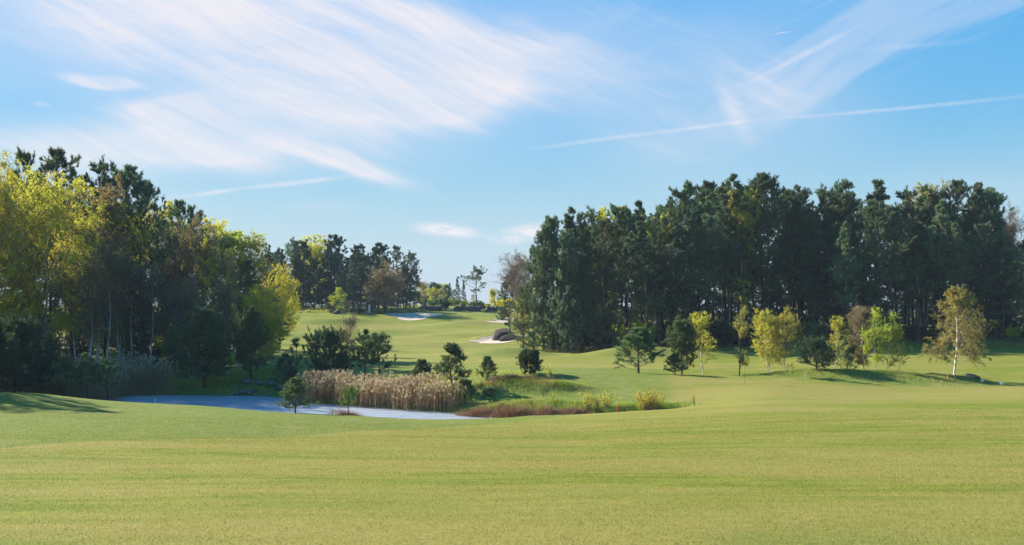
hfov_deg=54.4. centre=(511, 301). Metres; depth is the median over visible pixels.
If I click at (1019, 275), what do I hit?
pine tree
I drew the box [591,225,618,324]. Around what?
pine tree
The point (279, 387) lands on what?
boulder
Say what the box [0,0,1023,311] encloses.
sky
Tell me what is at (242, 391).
boulder
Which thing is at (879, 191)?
pine tree
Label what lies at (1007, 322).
shrub
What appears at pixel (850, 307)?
pine tree
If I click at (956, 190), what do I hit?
pine tree
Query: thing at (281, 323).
leafy tree
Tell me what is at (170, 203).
birch tree
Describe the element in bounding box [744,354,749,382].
golf flag
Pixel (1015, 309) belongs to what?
pine tree
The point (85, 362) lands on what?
pine tree
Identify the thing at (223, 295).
birch tree
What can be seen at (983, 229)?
pine tree
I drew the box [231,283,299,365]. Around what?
birch tree
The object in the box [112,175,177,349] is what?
pine tree
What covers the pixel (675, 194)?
pine tree
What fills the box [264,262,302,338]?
birch tree
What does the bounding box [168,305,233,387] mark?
pine tree
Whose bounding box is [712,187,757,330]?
pine tree
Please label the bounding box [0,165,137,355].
birch tree
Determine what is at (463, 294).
spruce tree
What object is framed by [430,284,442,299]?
leafy tree
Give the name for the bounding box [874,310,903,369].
birch tree
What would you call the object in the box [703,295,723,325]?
pine tree
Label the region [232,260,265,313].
pine tree
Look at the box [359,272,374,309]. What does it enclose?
pine tree
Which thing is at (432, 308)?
stone wall
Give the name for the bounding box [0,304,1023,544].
ground
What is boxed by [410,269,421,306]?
pine tree
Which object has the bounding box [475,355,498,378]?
pine tree
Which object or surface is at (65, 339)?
leafy tree
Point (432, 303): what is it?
shrub
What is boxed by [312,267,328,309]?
pine tree
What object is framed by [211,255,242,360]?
leafy tree
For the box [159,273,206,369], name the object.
birch tree
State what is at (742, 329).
leafy tree
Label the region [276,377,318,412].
pine tree
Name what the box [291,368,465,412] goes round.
reeds
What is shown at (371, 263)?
pine tree
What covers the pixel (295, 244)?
pine tree
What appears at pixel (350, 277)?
spruce tree
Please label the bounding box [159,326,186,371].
pine tree
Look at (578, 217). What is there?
pine tree
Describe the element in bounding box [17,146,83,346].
pine tree
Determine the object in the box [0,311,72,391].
pine tree
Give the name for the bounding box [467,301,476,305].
shrub
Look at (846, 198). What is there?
pine tree
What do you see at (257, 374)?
rough grass
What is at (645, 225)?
tree
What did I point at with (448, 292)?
spruce tree
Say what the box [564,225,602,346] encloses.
pine tree
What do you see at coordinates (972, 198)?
pine tree
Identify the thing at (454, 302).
shrub
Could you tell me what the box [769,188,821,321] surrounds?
pine tree
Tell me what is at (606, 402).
shrub
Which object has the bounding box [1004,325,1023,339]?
shrub
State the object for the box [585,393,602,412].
shrub
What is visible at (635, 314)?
pine tree
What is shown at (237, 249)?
birch tree
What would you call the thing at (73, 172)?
pine tree
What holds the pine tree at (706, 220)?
on the ground at (413, 341)
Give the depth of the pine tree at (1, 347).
77.62 m
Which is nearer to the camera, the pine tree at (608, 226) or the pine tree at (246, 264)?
the pine tree at (246, 264)
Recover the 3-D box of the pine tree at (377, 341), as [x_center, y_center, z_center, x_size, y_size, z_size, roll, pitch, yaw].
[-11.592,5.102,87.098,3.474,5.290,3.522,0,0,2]
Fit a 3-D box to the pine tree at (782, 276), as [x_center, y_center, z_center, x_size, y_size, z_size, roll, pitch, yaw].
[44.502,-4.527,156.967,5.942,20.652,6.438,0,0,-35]
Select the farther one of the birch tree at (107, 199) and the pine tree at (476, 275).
the pine tree at (476, 275)
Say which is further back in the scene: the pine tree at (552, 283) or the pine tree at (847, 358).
the pine tree at (552, 283)
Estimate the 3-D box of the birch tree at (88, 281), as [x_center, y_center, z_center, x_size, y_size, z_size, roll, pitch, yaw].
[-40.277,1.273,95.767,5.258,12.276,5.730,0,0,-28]
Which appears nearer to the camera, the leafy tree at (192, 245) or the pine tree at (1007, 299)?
the leafy tree at (192, 245)
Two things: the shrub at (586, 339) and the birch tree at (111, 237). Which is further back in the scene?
the shrub at (586, 339)
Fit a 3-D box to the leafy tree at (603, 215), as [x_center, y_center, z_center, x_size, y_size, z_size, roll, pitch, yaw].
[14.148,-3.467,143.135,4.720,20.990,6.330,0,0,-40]
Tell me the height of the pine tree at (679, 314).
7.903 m
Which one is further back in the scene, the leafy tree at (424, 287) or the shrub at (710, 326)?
the leafy tree at (424, 287)
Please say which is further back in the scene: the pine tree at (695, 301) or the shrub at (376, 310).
the shrub at (376, 310)
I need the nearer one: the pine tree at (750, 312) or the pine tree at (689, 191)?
the pine tree at (689, 191)
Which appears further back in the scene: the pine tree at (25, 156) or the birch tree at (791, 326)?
the pine tree at (25, 156)
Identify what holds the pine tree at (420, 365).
on the ground at (413, 341)
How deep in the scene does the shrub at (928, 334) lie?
136.78 m
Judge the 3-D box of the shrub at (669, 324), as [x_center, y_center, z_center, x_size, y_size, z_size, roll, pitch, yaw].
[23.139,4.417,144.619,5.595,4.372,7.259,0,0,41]
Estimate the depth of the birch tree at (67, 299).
98.52 m
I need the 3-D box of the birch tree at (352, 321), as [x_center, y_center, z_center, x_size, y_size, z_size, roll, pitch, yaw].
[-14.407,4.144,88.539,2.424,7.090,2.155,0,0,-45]
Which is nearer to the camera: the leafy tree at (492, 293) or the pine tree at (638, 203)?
the pine tree at (638, 203)
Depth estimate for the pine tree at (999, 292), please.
140.00 m
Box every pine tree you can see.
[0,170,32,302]
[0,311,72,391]
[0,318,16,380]
[7,147,48,363]
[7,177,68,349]
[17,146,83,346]
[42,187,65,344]
[44,164,102,358]
[51,355,85,395]
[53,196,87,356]
[63,154,138,356]
[72,352,101,398]
[87,357,123,400]
[102,164,158,360]
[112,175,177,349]
[143,218,183,340]
[153,198,198,330]
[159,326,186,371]
[167,205,218,350]
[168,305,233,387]
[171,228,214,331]
[206,233,245,350]
[225,305,274,378]
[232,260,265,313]
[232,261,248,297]
[257,250,282,326]
[259,242,290,287]
[271,353,297,382]
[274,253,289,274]
[276,337,305,376]
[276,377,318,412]
[279,236,309,293]
[287,250,312,309]
[288,239,315,309]
[298,260,311,309]
[302,257,323,309]
[302,324,354,375]
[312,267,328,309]
[319,234,351,308]
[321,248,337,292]
[323,264,339,308]
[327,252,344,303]
[333,253,349,308]
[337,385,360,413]
[338,265,354,310]
[343,257,350,308]
[347,257,362,306]
[349,243,371,304]
[350,329,381,374]
[355,251,368,306]
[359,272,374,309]
[359,331,397,382]
[361,260,378,308]
[363,242,390,308]
[374,252,388,304]
[375,257,394,281]
[389,244,405,308]
[395,274,404,308]
[398,265,416,308]
[400,250,422,309]
[407,358,433,389]
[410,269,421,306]
[430,342,471,383]
[452,377,477,403]
[456,265,488,306]
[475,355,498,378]
[479,387,496,402]
[495,276,520,330]
[506,286,535,347]
[510,244,551,348]
[523,225,564,350]
[528,215,581,349]
[535,228,565,349]
[543,230,586,352]
[553,206,600,330]
[555,218,584,347]
[557,251,596,351]
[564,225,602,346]
[564,254,601,350]
[574,205,613,347]
[579,219,637,349]
[580,265,620,349]
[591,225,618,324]
[596,209,650,327]
[600,202,653,330]
[602,210,646,346]
[612,231,651,338]
[612,304,629,327]
[612,326,666,372]
[624,199,661,322]
[624,305,669,330]
[625,220,662,344]
[628,308,640,329]
[629,222,678,326]
[632,212,683,346]
[643,205,683,346]
[643,288,678,329]
[645,211,687,323]
[649,184,707,322]
[656,221,726,341]
[661,316,700,373]
[663,353,690,374]
[664,202,704,317]
[665,293,696,320]
[670,179,716,319]
[675,180,724,323]
[683,188,717,317]
[684,200,731,346]
[684,284,713,329]
[687,194,719,311]
[700,225,735,318]
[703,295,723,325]
[706,182,739,342]
[707,186,747,344]
[709,284,737,330]
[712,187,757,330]
[716,285,736,320]
[717,172,763,343]
[722,276,769,324]
[728,224,781,325]
[733,209,769,322]
[734,186,801,317]
[743,186,766,309]
[744,171,798,320]
[749,271,775,325]
[751,282,785,325]
[754,275,788,326]
[761,206,789,317]
[767,200,814,341]
[769,183,822,340]
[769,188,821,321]
[773,244,804,291]
[773,308,788,334]
[777,213,819,321]
[778,272,824,322]
[782,235,821,335]
[783,185,863,324]
[793,334,838,369]
[797,182,853,339]
[797,219,840,324]
[803,270,841,326]
[813,201,850,317]
[814,178,865,333]
[815,191,876,341]
[818,284,852,324]
[820,302,838,323]
[827,198,874,319]
[827,222,861,335]
[833,335,862,368]
[835,284,861,321]
[841,212,885,319]
[851,178,899,335]
[852,216,877,306]
[853,199,907,341]
[856,283,889,325]
[857,201,925,341]
[860,300,874,327]
[880,185,941,339]
[880,301,894,326]
[880,311,889,324]
[881,214,914,337]
[882,278,904,321]
[883,271,917,323]
[886,208,931,324]
[888,256,923,322]
[888,290,932,323]
[895,221,943,343]
[900,208,947,325]
[908,265,932,326]
[909,184,947,327]
[913,188,957,338]
[917,198,958,341]
[919,284,951,333]
[923,286,958,334]
[936,178,982,335]
[937,204,954,318]
[939,223,978,343]
[943,306,959,332]
[948,204,963,327]
[950,276,998,331]
[956,187,1013,337]
[957,201,996,316]
[959,181,985,323]
[959,186,1004,319]
[959,220,998,340]
[975,289,1019,335]
[976,206,1018,339]
[979,245,1023,340]
[983,214,1015,311]
[988,223,1021,314]
[991,296,1023,319]
[995,245,1023,337]
[1006,288,1023,320]
[1007,248,1023,340]
[1012,240,1023,321]
[1017,302,1023,330]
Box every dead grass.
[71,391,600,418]
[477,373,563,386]
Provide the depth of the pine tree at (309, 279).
224.51 m
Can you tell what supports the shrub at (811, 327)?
on the ground at (413, 341)
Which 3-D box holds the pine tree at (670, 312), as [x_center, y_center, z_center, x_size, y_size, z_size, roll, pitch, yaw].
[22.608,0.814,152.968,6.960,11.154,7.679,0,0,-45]
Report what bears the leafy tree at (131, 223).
on the ground at (413, 341)
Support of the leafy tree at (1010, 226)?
on the ground at (413, 341)
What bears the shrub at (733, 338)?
on the ground at (413, 341)
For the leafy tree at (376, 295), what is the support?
on the ground at (413, 341)
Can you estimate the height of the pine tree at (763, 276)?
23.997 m
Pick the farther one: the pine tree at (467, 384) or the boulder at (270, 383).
the boulder at (270, 383)
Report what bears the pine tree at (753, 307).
on the ground at (413, 341)
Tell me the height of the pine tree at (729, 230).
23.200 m
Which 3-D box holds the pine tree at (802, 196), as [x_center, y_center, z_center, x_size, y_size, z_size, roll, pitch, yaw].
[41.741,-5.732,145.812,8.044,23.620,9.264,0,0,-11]
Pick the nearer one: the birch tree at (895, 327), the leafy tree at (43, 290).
the birch tree at (895, 327)
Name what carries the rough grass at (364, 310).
on the ground at (413, 341)
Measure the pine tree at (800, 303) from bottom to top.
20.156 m
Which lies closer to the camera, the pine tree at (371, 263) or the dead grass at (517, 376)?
the dead grass at (517, 376)
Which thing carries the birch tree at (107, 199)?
on the ground at (413, 341)
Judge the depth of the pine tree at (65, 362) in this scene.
74.37 m
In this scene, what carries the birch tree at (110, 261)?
on the ground at (413, 341)
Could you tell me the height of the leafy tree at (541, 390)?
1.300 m
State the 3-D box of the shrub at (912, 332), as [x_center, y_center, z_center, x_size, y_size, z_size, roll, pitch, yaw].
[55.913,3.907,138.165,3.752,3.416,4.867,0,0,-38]
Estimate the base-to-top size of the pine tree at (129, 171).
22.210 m
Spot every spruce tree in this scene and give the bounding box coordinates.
[338,253,364,310]
[446,283,451,304]
[453,278,460,305]
[460,281,467,301]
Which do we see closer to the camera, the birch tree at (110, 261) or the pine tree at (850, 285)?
the birch tree at (110, 261)
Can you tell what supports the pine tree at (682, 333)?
on the ground at (413, 341)
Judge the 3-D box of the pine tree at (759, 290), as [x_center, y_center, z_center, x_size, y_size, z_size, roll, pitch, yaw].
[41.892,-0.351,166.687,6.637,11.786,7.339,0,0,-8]
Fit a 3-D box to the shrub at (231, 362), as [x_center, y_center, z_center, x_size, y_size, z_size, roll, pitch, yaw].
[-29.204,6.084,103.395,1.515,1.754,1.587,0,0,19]
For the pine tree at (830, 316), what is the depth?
154.69 m
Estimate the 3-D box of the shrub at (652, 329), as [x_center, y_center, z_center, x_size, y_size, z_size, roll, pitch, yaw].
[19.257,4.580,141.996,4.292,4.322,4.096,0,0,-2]
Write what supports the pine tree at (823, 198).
on the ground at (413, 341)
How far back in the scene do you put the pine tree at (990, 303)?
148.12 m
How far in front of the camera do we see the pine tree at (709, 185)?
147.06 m
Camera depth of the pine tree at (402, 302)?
235.73 m
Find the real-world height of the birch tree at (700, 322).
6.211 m
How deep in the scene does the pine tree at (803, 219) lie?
143.28 m
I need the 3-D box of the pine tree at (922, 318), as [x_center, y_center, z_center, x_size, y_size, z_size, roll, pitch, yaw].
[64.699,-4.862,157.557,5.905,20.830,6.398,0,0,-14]
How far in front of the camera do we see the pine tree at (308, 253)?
229.23 m
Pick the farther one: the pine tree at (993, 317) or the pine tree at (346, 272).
the pine tree at (346, 272)
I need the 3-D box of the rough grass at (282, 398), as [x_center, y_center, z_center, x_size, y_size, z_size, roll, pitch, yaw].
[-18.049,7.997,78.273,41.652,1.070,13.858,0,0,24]
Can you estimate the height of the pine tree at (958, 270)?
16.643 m
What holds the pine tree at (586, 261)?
on the ground at (413, 341)
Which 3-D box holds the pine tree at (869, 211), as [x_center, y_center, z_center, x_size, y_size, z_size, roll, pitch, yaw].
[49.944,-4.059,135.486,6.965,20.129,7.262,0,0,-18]
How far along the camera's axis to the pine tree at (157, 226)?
116.52 m
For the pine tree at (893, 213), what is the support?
on the ground at (413, 341)
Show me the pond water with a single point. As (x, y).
(260, 403)
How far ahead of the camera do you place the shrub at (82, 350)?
108.70 m
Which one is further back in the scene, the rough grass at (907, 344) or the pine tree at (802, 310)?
the pine tree at (802, 310)
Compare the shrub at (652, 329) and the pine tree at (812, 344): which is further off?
the shrub at (652, 329)
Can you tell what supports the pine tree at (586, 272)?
on the ground at (413, 341)
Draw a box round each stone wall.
[417,306,443,310]
[453,306,483,310]
[484,306,498,311]
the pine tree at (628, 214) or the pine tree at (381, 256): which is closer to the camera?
the pine tree at (628, 214)
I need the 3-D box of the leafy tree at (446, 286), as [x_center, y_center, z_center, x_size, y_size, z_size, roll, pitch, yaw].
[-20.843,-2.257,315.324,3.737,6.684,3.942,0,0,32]
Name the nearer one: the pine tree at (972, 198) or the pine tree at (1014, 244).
the pine tree at (972, 198)
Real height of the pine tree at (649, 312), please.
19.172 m
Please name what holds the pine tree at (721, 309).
on the ground at (413, 341)
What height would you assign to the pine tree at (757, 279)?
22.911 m
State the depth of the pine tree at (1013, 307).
166.51 m
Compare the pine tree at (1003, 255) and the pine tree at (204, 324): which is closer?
the pine tree at (204, 324)
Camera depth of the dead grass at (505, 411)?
70.51 m
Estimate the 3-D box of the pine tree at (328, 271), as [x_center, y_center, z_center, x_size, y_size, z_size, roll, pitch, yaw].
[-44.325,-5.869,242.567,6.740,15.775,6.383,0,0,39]
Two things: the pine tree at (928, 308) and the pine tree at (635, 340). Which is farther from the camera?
the pine tree at (928, 308)
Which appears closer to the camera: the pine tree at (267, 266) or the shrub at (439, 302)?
the pine tree at (267, 266)
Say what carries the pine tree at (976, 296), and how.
on the ground at (413, 341)
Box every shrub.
[33,343,67,361]
[67,342,95,359]
[101,349,120,363]
[110,340,139,358]
[123,339,162,365]
[153,335,165,362]
[225,353,237,366]
[289,297,304,310]
[354,307,363,313]
[374,307,380,313]
[417,295,432,305]
[427,298,438,305]
[428,380,456,403]
[436,297,443,305]
[441,298,449,309]
[443,297,460,305]
[459,300,469,304]
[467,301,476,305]
[495,297,513,308]
[538,332,551,344]
[540,364,552,378]
[548,334,563,347]
[564,332,584,347]
[573,321,616,348]
[576,392,596,408]
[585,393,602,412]
[599,390,620,409]
[606,324,628,347]
[630,388,665,410]
[634,320,661,345]
[648,330,670,347]
[655,321,672,346]
[691,325,711,346]
[697,334,718,346]
[699,317,737,347]
[726,317,769,346]
[729,319,756,344]
[792,315,828,338]
[818,316,845,341]
[844,319,872,339]
[897,318,930,341]
[897,322,907,336]
[920,329,939,341]
[969,325,991,339]
[984,314,1023,336]
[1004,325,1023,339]
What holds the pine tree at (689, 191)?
on the ground at (413, 341)
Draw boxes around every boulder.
[238,389,246,393]
[240,378,251,383]
[254,380,263,384]
[266,381,277,386]
[275,384,286,390]
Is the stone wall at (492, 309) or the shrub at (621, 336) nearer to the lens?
the shrub at (621, 336)
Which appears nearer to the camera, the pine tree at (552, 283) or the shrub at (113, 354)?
the shrub at (113, 354)
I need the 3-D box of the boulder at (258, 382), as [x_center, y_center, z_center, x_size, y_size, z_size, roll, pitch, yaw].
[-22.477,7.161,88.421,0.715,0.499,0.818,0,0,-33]
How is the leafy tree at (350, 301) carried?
on the ground at (413, 341)
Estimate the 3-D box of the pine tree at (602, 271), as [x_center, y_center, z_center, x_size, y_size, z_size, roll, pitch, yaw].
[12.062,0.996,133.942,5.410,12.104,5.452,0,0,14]
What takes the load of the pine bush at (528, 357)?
on the ground at (413, 341)
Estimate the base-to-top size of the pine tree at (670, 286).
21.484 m
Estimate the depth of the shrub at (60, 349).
103.71 m
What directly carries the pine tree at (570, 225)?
on the ground at (413, 341)
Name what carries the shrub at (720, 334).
on the ground at (413, 341)
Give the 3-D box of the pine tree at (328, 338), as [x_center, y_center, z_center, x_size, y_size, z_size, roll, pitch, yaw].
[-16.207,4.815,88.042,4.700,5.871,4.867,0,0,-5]
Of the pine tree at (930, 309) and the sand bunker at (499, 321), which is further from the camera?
the sand bunker at (499, 321)
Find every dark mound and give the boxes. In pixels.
[492,328,514,340]
[499,335,526,340]
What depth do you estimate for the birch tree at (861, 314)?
90.78 m
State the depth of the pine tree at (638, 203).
143.76 m
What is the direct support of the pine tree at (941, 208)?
on the ground at (413, 341)
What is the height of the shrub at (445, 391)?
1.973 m
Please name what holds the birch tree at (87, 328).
on the ground at (413, 341)
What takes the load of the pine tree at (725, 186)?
on the ground at (413, 341)
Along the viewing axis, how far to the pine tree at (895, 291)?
144.24 m
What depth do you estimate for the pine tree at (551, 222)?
137.18 m
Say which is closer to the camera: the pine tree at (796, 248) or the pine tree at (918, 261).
the pine tree at (918, 261)
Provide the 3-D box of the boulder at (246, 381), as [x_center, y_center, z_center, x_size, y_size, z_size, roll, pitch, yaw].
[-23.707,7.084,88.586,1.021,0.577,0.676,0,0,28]
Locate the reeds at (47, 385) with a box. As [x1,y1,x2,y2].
[0,364,72,395]
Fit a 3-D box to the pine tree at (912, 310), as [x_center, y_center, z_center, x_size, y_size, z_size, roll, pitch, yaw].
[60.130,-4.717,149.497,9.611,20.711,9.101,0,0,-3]
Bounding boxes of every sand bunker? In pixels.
[384,313,442,319]
[470,335,525,343]
[486,318,531,322]
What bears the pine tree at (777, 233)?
on the ground at (413, 341)
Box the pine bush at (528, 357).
[515,347,543,374]
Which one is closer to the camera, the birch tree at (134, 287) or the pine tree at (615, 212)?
the birch tree at (134, 287)
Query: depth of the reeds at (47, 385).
80.10 m
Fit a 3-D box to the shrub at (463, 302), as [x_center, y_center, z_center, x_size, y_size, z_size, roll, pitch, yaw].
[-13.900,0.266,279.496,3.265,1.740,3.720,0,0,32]
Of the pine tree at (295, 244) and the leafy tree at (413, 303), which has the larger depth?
the leafy tree at (413, 303)
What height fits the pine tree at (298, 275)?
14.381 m
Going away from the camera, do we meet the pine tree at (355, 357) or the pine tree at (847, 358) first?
the pine tree at (355, 357)
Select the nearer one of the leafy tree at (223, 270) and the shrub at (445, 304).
the leafy tree at (223, 270)
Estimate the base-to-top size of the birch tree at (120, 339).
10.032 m
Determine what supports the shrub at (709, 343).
on the ground at (413, 341)
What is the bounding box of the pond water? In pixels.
[108,395,484,418]
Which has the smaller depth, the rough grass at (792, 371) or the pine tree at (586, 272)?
the rough grass at (792, 371)
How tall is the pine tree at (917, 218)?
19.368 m
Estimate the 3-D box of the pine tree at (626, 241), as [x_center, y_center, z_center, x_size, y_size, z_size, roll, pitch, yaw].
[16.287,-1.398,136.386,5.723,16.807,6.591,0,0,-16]
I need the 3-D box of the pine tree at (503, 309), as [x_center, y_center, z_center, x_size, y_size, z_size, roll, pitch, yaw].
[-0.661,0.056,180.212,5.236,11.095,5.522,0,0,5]
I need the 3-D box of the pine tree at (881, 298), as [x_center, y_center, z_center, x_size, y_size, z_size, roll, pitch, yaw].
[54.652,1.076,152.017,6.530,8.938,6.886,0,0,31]
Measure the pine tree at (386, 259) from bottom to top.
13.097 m
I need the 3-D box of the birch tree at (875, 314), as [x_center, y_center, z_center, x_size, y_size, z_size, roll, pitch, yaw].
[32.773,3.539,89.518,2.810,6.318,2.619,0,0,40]
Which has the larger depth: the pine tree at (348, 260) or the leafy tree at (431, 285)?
the leafy tree at (431, 285)
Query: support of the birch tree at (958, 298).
on the ground at (413, 341)
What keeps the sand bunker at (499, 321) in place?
on the ground at (413, 341)
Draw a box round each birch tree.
[0,149,75,321]
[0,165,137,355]
[29,260,101,360]
[56,172,140,362]
[66,257,118,359]
[74,236,163,356]
[75,288,102,353]
[88,222,153,360]
[99,274,138,350]
[105,258,168,368]
[129,259,191,353]
[132,199,187,311]
[149,283,187,370]
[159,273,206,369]
[181,238,235,358]
[189,217,245,306]
[210,278,245,352]
[213,226,267,354]
[231,231,276,310]
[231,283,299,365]
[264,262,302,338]
[335,309,360,373]
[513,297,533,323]
[688,312,719,374]
[748,308,788,373]
[766,306,805,369]
[827,315,851,367]
[845,305,874,369]
[859,306,892,367]
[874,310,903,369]
[885,328,912,371]
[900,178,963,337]
[917,285,998,374]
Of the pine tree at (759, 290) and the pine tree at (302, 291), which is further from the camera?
the pine tree at (302, 291)
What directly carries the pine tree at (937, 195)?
on the ground at (413, 341)
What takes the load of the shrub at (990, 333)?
on the ground at (413, 341)
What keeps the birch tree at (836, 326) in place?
on the ground at (413, 341)
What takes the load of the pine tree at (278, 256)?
on the ground at (413, 341)
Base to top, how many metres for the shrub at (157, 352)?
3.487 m
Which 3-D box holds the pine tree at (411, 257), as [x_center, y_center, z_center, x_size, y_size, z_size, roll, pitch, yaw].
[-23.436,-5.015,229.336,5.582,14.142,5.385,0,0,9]
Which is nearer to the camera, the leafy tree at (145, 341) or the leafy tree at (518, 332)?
the leafy tree at (145, 341)
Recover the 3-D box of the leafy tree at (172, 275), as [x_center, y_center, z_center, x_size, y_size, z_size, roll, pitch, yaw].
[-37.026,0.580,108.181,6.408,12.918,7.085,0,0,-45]
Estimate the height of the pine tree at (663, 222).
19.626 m
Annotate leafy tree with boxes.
[5,209,58,316]
[41,299,70,352]
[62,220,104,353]
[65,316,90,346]
[81,292,161,350]
[98,210,153,359]
[135,210,236,364]
[146,250,206,340]
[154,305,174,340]
[200,286,236,344]
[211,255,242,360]
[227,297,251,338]
[265,296,289,347]
[300,234,328,309]
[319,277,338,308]
[328,287,348,309]
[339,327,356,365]
[345,300,351,314]
[362,259,411,312]
[410,291,417,307]
[415,281,429,296]
[425,288,438,300]
[427,282,440,298]
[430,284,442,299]
[437,288,446,298]
[442,284,451,299]
[488,288,497,304]
[489,252,530,331]
[509,251,533,332]
[512,312,530,344]
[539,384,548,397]
[587,205,629,316]
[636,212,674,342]
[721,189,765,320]
[732,305,751,375]
[999,201,1023,305]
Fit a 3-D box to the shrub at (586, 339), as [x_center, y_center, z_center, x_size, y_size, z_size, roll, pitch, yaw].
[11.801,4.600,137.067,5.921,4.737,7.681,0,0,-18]
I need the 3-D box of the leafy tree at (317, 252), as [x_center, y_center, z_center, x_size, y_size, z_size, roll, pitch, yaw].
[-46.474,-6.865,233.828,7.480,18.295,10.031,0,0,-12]
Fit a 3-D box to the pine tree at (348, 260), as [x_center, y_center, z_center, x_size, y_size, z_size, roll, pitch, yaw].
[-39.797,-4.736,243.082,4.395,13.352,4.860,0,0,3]
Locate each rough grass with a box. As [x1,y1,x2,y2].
[59,365,559,398]
[118,390,459,413]
[296,308,430,312]
[452,367,1018,413]
[473,397,696,416]
[532,340,1023,352]
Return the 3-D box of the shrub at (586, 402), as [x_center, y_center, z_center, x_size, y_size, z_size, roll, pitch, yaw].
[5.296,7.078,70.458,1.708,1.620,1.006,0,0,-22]
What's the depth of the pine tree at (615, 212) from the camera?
142.45 m
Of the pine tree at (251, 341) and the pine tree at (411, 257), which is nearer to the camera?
the pine tree at (251, 341)
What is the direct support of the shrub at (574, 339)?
on the ground at (413, 341)
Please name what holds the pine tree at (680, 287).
on the ground at (413, 341)
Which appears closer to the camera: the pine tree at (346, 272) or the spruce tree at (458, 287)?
the pine tree at (346, 272)
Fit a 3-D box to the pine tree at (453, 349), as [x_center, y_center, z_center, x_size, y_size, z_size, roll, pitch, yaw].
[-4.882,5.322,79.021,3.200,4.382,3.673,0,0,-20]
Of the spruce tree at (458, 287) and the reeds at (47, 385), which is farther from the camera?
the spruce tree at (458, 287)
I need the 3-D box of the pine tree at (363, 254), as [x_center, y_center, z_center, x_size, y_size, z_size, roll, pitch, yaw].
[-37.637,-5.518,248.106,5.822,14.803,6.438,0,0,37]
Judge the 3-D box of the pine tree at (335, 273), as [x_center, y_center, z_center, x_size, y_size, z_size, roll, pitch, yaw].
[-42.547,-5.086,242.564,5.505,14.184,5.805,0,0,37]
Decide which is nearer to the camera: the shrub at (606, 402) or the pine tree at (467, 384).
the shrub at (606, 402)
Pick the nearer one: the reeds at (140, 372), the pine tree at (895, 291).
the reeds at (140, 372)
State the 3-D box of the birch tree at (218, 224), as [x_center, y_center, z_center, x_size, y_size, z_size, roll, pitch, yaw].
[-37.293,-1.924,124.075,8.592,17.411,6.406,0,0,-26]
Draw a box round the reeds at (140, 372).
[52,350,178,400]
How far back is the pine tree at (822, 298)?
146.86 m
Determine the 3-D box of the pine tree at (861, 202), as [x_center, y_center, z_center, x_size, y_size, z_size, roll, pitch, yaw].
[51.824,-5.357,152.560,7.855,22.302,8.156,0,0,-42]
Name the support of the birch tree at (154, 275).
on the ground at (413, 341)
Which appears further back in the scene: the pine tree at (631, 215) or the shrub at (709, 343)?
the pine tree at (631, 215)
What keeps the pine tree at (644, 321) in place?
on the ground at (413, 341)
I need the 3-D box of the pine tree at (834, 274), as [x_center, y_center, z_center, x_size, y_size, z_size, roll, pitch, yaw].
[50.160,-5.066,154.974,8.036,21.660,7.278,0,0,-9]
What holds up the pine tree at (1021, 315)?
on the ground at (413, 341)
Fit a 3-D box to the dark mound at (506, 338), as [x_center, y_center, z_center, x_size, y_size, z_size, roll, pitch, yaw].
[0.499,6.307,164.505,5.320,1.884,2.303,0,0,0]
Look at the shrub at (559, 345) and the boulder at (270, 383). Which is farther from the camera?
the shrub at (559, 345)
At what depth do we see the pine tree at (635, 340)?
87.61 m
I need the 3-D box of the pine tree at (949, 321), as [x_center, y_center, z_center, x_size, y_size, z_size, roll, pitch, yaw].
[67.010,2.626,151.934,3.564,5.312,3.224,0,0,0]
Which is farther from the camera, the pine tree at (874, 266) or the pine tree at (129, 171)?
the pine tree at (874, 266)
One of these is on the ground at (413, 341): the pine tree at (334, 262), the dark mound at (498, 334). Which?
the pine tree at (334, 262)
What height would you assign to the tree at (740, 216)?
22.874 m
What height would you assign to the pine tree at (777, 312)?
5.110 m
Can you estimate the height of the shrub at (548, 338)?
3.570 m
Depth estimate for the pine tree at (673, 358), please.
86.15 m
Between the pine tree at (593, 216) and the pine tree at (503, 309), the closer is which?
the pine tree at (593, 216)
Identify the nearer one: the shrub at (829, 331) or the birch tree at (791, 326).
the birch tree at (791, 326)
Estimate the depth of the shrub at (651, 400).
69.87 m
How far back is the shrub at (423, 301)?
283.35 m
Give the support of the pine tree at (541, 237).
on the ground at (413, 341)
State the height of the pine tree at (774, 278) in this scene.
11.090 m
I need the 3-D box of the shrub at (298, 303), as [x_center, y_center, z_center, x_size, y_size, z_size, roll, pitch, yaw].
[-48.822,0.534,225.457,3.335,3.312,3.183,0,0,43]

